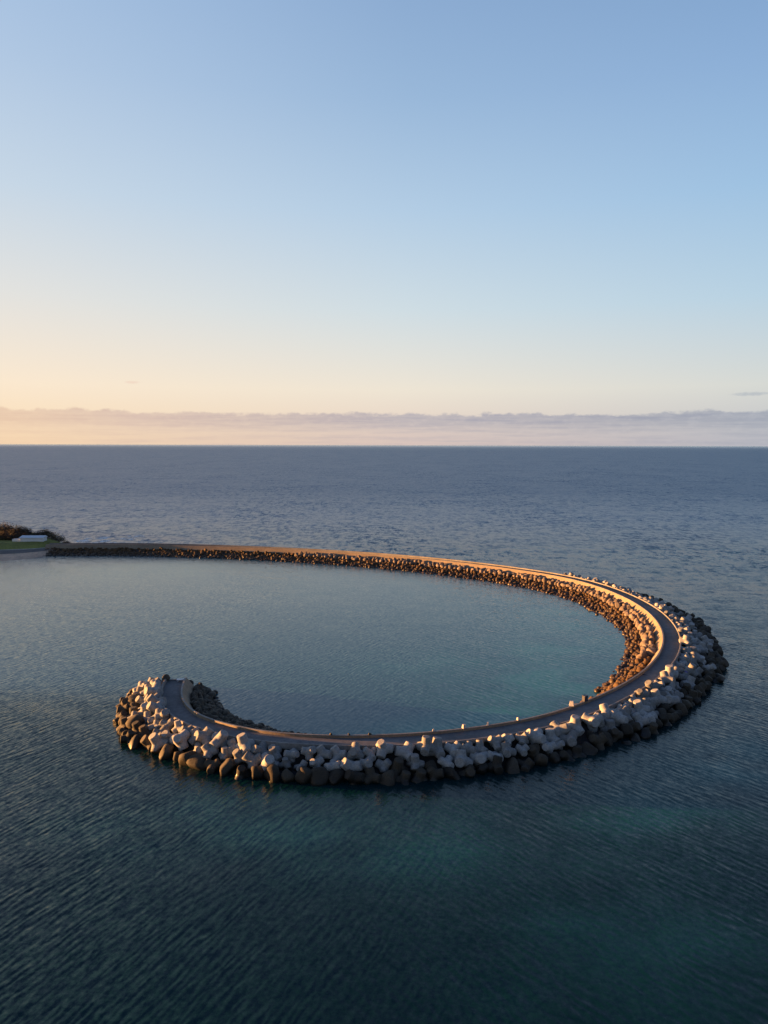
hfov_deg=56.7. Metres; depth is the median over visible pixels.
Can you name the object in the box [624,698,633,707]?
tetrapod
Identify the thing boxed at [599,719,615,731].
tetrapod
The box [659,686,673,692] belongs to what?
tetrapod
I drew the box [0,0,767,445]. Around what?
sky
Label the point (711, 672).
armour rock
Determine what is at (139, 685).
tetrapod
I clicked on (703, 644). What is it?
tetrapod
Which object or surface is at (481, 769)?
armour rock
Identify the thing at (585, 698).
storage box
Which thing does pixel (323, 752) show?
tetrapod
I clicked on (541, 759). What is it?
armour rock
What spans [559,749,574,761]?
armour rock
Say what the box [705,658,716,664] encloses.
armour rock
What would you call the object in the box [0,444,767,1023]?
sea
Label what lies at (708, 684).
armour rock
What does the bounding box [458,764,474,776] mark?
armour rock
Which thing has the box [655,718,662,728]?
armour rock
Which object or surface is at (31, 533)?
tree
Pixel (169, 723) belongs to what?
tetrapod
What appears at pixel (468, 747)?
tetrapod
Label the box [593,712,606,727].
tetrapod
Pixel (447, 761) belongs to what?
tetrapod
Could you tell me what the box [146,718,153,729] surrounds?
tetrapod
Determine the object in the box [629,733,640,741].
armour rock
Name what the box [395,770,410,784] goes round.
armour rock
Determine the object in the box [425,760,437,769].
armour rock
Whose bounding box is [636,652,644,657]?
boulder
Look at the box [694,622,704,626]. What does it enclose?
armour rock
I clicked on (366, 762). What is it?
tetrapod
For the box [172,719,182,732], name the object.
tetrapod
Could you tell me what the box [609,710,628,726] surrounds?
tetrapod
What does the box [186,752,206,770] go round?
armour rock
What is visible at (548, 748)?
tetrapod
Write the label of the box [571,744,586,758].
armour rock
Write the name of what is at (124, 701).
armour rock
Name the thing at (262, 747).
tetrapod
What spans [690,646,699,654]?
tetrapod
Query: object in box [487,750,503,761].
tetrapod
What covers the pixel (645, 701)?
tetrapod
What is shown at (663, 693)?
tetrapod
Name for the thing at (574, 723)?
tetrapod
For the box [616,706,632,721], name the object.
tetrapod
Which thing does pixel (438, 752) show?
tetrapod
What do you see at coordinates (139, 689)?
tetrapod
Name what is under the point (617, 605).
boulder
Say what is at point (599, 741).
armour rock
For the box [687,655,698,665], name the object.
tetrapod
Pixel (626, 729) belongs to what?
armour rock
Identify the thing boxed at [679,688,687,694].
armour rock
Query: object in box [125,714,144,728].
armour rock
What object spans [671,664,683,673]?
tetrapod
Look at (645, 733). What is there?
armour rock
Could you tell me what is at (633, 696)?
tetrapod
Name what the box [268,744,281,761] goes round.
tetrapod
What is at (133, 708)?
armour rock
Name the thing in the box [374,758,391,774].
tetrapod
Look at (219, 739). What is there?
tetrapod
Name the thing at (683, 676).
tetrapod
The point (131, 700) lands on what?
armour rock
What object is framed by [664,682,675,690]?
tetrapod
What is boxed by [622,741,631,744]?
armour rock
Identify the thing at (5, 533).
bush
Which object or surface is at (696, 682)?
armour rock
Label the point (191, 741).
tetrapod
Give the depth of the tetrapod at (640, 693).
159.45 m
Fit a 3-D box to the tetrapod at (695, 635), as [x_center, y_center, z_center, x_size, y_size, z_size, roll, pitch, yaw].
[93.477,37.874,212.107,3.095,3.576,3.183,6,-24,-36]
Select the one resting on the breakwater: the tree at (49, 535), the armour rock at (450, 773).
the armour rock at (450, 773)
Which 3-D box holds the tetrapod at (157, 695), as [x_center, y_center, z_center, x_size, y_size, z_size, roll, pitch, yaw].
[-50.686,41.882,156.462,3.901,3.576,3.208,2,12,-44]
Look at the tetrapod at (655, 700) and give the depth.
158.26 m
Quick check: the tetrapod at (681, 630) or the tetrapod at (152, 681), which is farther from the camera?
the tetrapod at (681, 630)
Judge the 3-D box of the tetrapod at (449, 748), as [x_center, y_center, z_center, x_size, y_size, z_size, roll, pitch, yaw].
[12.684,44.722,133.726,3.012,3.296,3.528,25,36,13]
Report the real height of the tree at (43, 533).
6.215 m
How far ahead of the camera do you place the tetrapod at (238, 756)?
130.66 m
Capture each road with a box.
[0,548,49,553]
[162,562,679,744]
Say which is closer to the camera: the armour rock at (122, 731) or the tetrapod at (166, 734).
the tetrapod at (166, 734)
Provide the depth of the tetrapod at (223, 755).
132.08 m
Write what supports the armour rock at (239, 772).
on the sea
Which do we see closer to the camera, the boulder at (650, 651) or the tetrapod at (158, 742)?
the tetrapod at (158, 742)
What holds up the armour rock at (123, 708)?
on the sea
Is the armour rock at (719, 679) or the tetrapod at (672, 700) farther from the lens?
the armour rock at (719, 679)
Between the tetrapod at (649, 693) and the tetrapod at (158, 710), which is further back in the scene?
the tetrapod at (649, 693)
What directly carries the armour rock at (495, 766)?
on the sea
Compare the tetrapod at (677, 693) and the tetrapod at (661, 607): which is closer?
the tetrapod at (677, 693)
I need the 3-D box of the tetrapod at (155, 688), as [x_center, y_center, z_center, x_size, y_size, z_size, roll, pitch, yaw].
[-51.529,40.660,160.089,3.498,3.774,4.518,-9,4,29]
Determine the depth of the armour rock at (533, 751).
135.41 m
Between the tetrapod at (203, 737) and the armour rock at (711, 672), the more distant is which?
the armour rock at (711, 672)
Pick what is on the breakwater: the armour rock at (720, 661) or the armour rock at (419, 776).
the armour rock at (720, 661)
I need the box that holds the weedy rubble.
[45,547,650,703]
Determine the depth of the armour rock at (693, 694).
165.76 m
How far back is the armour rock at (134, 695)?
162.18 m
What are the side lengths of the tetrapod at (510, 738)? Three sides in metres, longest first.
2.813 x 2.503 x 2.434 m
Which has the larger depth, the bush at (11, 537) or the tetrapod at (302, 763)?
the bush at (11, 537)
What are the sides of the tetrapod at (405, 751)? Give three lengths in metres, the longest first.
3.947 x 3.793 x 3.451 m
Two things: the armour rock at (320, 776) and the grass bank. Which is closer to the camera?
the armour rock at (320, 776)
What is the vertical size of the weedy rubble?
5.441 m
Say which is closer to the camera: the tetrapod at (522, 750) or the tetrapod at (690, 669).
the tetrapod at (522, 750)
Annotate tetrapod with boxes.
[127,711,137,718]
[132,686,142,693]
[133,681,144,691]
[135,695,145,704]
[138,703,148,716]
[140,684,150,695]
[141,677,154,684]
[143,711,151,723]
[144,683,163,695]
[144,693,161,700]
[146,694,166,703]
[146,699,165,715]
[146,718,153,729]
[148,720,160,730]
[149,732,167,753]
[150,679,161,686]
[150,708,162,719]
[152,725,168,736]
[155,708,170,720]
[159,718,174,731]
[161,730,177,743]
[169,729,190,750]
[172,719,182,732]
[178,724,193,739]
[188,727,199,745]
[193,742,203,752]
[194,726,213,744]
[201,742,218,758]
[209,730,227,747]
[218,746,232,761]
[227,738,236,754]
[232,748,245,766]
[235,732,255,754]
[242,751,261,770]
[251,741,267,754]
[260,752,279,771]
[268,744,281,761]
[278,757,291,770]
[283,748,299,762]
[293,759,307,770]
[301,746,316,760]
[309,756,324,767]
[315,744,332,759]
[324,759,340,770]
[330,745,346,760]
[340,758,362,771]
[346,742,364,759]
[360,756,373,770]
[362,747,376,761]
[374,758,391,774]
[376,739,392,758]
[395,741,414,761]
[406,753,424,772]
[416,735,435,755]
[428,737,444,758]
[437,755,454,768]
[443,741,460,757]
[452,749,473,767]
[460,741,476,756]
[469,751,488,767]
[475,740,488,752]
[487,734,503,751]
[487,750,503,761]
[498,741,516,757]
[501,734,514,746]
[515,732,529,745]
[515,744,529,757]
[526,727,545,743]
[540,741,556,756]
[545,728,560,742]
[549,721,569,736]
[554,740,564,750]
[559,729,578,749]
[567,714,584,735]
[581,713,602,732]
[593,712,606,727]
[599,703,616,718]
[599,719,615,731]
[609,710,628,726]
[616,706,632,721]
[617,703,628,708]
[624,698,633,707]
[630,694,641,700]
[631,712,648,730]
[633,699,649,712]
[634,688,648,698]
[639,709,657,723]
[642,698,652,706]
[643,689,652,697]
[645,680,659,690]
[646,696,659,709]
[650,707,658,716]
[651,689,666,706]
[654,680,664,686]
[655,604,666,611]
[658,671,675,685]
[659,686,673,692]
[659,690,669,695]
[663,665,678,677]
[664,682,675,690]
[665,691,679,707]
[670,691,681,702]
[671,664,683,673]
[675,661,684,668]
[675,682,680,689]
[676,627,687,634]
[677,672,688,681]
[678,617,686,623]
[679,634,691,646]
[679,654,689,661]
[680,675,695,689]
[681,615,692,621]
[681,646,691,652]
[683,663,697,675]
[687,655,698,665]
[689,622,696,629]
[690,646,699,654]
[690,652,701,662]
[693,633,701,639]
[695,639,707,644]
[696,667,703,676]
[699,642,707,649]
[699,655,705,664]
[700,635,713,643]
[702,664,716,670]
[706,642,712,651]
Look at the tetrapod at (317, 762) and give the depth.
128.29 m
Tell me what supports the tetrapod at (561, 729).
on the breakwater
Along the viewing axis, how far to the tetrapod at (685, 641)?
200.53 m
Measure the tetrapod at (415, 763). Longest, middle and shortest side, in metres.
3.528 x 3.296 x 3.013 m
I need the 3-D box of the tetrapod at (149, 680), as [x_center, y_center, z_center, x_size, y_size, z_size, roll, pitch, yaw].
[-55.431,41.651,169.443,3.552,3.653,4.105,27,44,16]
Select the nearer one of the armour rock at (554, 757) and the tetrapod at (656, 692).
the armour rock at (554, 757)
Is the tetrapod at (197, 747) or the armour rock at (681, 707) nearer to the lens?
the tetrapod at (197, 747)
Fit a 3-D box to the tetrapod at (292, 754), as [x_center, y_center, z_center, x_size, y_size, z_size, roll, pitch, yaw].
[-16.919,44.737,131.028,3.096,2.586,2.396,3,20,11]
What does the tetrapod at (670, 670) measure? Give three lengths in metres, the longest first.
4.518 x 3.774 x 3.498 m
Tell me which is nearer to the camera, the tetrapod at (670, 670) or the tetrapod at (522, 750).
the tetrapod at (522, 750)
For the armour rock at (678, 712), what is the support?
on the breakwater
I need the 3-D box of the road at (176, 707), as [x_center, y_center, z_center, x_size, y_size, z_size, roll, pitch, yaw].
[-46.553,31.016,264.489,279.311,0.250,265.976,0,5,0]
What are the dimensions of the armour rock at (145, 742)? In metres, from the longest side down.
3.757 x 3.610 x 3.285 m
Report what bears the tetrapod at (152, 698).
on the breakwater
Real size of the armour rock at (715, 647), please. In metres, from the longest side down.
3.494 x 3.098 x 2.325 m
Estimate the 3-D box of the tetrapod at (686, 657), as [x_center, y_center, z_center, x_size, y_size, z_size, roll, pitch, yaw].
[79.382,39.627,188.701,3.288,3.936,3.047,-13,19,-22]
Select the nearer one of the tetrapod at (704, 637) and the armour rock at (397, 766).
the armour rock at (397, 766)
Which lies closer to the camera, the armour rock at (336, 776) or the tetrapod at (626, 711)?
the armour rock at (336, 776)
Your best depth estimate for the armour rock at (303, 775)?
125.80 m
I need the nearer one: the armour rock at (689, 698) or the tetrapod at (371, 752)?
the tetrapod at (371, 752)
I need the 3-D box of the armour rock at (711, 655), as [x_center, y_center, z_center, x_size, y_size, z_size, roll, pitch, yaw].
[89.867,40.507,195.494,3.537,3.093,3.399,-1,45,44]
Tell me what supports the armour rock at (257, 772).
on the sea
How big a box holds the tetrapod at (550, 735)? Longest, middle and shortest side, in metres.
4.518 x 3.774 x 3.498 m
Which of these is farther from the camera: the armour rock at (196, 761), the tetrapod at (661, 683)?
the tetrapod at (661, 683)
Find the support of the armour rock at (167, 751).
on the breakwater
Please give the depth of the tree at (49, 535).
416.70 m
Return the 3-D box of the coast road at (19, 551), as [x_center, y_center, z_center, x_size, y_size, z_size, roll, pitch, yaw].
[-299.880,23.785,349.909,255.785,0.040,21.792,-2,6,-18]
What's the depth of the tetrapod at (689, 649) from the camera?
195.87 m
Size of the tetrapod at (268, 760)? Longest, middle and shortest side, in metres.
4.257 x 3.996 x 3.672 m
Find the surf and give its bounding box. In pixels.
[75,536,137,542]
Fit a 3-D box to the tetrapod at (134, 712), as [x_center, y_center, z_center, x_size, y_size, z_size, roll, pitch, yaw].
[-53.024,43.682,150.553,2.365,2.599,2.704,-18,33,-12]
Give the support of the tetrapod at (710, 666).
on the breakwater
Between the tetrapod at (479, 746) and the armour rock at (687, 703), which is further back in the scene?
the armour rock at (687, 703)
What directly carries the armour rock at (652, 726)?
on the breakwater
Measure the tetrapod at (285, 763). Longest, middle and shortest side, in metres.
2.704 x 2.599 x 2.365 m
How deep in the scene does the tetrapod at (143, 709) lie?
151.03 m
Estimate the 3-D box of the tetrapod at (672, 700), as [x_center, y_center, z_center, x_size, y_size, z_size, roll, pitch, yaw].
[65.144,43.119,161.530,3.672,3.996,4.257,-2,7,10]
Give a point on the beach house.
(32, 538)
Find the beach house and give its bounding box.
[12,535,47,541]
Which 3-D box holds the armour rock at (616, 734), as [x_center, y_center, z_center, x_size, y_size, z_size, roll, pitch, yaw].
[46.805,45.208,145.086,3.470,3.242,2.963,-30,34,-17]
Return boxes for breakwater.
[45,543,703,780]
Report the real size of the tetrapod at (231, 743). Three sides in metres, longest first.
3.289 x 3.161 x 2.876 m
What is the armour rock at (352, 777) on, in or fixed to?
on the sea
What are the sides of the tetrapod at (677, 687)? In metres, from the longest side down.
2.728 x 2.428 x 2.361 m
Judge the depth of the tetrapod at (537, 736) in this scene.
137.49 m
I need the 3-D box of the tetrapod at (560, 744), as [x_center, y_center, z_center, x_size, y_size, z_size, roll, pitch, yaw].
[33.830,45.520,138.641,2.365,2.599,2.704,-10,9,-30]
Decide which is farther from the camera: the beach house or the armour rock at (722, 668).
the beach house
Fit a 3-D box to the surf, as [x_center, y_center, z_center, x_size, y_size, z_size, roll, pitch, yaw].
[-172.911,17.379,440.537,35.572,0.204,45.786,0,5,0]
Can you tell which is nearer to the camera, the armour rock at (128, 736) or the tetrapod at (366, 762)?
the tetrapod at (366, 762)
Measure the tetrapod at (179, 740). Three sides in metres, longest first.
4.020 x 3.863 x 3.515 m
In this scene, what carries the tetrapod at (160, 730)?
on the breakwater
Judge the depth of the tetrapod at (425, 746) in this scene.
131.11 m
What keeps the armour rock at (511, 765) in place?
on the sea
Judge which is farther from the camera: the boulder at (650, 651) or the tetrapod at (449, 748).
the boulder at (650, 651)
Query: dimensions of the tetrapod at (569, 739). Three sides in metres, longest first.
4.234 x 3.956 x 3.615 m
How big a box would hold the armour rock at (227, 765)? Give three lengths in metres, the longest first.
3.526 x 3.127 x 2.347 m
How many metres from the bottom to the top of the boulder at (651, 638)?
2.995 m
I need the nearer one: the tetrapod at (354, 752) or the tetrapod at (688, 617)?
the tetrapod at (354, 752)
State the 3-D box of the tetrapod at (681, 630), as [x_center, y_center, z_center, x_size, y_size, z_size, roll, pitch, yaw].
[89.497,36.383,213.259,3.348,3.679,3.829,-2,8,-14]
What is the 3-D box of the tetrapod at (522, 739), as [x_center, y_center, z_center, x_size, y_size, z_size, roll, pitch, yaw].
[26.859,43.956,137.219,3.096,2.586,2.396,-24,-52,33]
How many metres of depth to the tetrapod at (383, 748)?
130.10 m
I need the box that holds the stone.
[162,674,169,680]
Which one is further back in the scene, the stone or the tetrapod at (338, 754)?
the stone
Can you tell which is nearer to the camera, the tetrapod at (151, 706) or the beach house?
the tetrapod at (151, 706)
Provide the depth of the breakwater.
171.91 m
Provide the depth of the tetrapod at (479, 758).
131.40 m
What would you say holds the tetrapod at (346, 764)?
on the breakwater
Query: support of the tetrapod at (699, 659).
on the breakwater
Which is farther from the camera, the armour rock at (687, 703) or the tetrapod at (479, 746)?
the armour rock at (687, 703)
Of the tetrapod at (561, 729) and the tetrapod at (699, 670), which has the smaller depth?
the tetrapod at (561, 729)
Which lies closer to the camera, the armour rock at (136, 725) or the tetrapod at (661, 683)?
the armour rock at (136, 725)
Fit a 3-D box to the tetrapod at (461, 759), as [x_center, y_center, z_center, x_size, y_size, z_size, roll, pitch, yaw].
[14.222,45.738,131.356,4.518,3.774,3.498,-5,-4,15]
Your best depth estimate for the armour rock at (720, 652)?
201.18 m
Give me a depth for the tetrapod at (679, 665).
182.34 m
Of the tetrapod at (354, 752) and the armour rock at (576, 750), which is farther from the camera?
the armour rock at (576, 750)
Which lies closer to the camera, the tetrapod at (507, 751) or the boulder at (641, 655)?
the tetrapod at (507, 751)
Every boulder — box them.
[615,602,620,608]
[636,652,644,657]
[646,648,656,655]
[649,635,655,642]
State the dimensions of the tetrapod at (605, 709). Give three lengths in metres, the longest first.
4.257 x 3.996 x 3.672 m
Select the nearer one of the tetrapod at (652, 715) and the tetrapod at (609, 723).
the tetrapod at (609, 723)
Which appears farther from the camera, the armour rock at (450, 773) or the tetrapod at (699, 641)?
the tetrapod at (699, 641)
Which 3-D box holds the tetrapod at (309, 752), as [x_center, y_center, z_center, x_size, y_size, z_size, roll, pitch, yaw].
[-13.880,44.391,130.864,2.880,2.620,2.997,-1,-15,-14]
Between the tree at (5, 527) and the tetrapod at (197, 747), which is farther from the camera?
the tree at (5, 527)
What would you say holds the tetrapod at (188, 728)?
on the breakwater
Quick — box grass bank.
[0,532,60,549]
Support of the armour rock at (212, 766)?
on the sea
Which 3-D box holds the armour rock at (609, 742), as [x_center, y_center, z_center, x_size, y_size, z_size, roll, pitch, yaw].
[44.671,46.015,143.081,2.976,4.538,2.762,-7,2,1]
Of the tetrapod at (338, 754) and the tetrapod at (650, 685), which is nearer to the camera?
the tetrapod at (338, 754)
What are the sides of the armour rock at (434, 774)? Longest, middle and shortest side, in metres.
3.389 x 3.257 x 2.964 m
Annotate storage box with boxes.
[582,694,587,701]
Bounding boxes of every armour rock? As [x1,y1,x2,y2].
[113,711,126,723]
[116,698,127,707]
[116,703,129,714]
[116,717,127,731]
[118,727,130,735]
[120,730,134,744]
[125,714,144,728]
[127,698,135,702]
[127,702,140,714]
[127,706,137,715]
[128,693,142,698]
[128,734,140,749]
[131,721,146,734]
[139,725,152,738]
[140,735,151,750]
[159,743,174,759]
[172,751,183,761]
[178,751,195,765]
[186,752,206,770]
[203,758,221,773]
[220,758,234,775]
[232,765,250,779]
[251,766,263,779]
[264,764,279,782]
[281,768,294,782]
[295,766,311,783]
[309,766,328,785]
[329,769,344,785]
[344,769,365,784]
[364,767,380,784]
[380,769,394,785]
[390,757,407,776]
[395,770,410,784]
[410,768,428,783]
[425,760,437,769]
[426,766,443,780]
[443,767,460,779]
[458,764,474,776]
[476,763,487,774]
[487,755,503,774]
[504,757,519,773]
[517,757,534,771]
[527,743,540,758]
[534,753,547,765]
[548,752,560,763]
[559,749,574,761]
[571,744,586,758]
[580,741,597,754]
[586,730,597,737]
[588,732,607,749]
[598,730,612,746]
[607,728,622,741]
[620,723,633,736]
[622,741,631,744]
[628,718,640,732]
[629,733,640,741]
[639,728,650,738]
[645,722,658,733]
[655,708,666,717]
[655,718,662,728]
[659,713,671,725]
[660,703,669,712]
[666,712,678,722]
[667,708,682,719]
[675,703,687,715]
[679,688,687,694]
[681,699,691,710]
[683,683,690,693]
[683,690,701,704]
[684,696,694,708]
[693,676,698,684]
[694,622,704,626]
[694,682,706,695]
[697,630,706,634]
[698,678,711,690]
[702,669,715,678]
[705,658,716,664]
[707,652,714,659]
[712,645,721,650]
[712,676,723,682]
[714,666,722,674]
[715,657,728,667]
[715,664,724,671]
[716,649,723,656]
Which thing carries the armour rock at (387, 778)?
on the sea
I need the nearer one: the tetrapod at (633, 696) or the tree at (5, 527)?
the tetrapod at (633, 696)
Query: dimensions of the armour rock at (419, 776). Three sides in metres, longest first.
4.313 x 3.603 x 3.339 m
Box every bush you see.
[0,530,9,539]
[4,532,21,539]
[49,536,66,541]
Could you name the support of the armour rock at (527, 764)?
on the breakwater
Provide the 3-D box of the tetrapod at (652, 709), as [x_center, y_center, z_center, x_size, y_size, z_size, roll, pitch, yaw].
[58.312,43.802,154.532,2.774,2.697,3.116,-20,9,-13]
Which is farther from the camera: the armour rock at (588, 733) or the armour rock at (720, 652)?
the armour rock at (720, 652)
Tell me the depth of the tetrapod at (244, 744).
131.92 m
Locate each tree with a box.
[0,520,20,534]
[7,526,31,534]
[19,529,39,535]
[35,528,53,534]
[46,532,62,538]
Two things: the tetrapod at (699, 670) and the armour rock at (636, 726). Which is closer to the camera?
the armour rock at (636, 726)
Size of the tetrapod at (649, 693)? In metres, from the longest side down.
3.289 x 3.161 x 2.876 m
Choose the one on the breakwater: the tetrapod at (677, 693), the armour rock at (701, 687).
the tetrapod at (677, 693)
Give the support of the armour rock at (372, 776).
on the breakwater
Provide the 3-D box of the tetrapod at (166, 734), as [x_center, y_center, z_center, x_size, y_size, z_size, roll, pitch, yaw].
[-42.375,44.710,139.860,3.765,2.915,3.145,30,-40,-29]
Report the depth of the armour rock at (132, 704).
156.32 m
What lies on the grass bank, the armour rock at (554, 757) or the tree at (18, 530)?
the tree at (18, 530)
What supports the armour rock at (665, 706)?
on the breakwater
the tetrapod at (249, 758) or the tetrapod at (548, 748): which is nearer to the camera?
the tetrapod at (249, 758)
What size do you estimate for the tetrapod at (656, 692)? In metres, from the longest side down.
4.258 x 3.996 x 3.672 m
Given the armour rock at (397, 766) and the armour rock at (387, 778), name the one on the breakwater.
the armour rock at (397, 766)
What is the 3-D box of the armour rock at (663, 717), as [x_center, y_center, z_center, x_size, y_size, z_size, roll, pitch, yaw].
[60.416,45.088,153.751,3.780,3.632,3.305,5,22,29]
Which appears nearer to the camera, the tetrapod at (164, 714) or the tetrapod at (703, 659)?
the tetrapod at (164, 714)
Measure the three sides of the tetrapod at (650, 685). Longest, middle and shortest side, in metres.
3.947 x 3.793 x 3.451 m
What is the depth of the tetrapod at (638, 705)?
153.84 m
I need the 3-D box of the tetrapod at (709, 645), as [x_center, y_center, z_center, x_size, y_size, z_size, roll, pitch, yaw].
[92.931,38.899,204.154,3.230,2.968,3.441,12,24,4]
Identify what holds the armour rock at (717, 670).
on the sea
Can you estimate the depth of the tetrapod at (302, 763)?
128.72 m
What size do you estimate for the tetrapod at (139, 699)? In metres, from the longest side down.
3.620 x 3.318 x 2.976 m
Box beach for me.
[0,549,53,560]
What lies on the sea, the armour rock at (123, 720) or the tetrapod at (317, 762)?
the armour rock at (123, 720)
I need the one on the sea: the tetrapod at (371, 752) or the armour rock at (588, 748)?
the armour rock at (588, 748)
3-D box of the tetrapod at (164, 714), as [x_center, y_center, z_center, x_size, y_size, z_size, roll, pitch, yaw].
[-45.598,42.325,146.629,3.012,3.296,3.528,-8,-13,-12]
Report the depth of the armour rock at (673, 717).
154.00 m
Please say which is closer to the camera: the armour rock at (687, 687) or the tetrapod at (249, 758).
the tetrapod at (249, 758)
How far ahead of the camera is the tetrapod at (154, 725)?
143.89 m
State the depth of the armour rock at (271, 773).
126.43 m
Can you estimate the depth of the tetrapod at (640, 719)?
149.81 m
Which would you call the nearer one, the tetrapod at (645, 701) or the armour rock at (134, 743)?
the armour rock at (134, 743)
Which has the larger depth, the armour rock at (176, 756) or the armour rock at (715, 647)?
the armour rock at (715, 647)
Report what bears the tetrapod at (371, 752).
on the breakwater
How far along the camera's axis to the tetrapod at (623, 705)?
153.73 m
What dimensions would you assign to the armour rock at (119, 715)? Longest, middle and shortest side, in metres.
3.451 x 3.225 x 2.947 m
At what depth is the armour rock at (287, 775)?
126.25 m
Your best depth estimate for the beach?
371.76 m
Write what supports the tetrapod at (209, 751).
on the breakwater
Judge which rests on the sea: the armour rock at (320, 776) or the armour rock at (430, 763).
the armour rock at (320, 776)
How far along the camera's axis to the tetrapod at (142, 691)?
163.80 m
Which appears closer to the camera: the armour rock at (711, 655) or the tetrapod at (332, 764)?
the tetrapod at (332, 764)
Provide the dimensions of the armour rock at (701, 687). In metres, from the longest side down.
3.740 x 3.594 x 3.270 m
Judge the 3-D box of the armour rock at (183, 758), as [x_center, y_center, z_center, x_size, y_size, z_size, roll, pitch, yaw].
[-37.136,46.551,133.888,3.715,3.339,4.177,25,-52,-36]
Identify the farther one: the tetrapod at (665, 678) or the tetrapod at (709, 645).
the tetrapod at (709, 645)
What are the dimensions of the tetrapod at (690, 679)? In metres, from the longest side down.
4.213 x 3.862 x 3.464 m
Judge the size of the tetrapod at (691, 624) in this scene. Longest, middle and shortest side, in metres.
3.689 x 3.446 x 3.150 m
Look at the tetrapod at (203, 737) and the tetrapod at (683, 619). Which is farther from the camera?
the tetrapod at (683, 619)
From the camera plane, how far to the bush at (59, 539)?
410.10 m
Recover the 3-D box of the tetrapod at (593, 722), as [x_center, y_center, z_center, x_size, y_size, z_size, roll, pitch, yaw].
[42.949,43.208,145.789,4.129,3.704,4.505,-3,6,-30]
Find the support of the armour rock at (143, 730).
on the breakwater
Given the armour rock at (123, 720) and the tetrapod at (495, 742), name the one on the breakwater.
the tetrapod at (495, 742)
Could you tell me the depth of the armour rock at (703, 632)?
219.79 m
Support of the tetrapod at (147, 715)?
on the breakwater

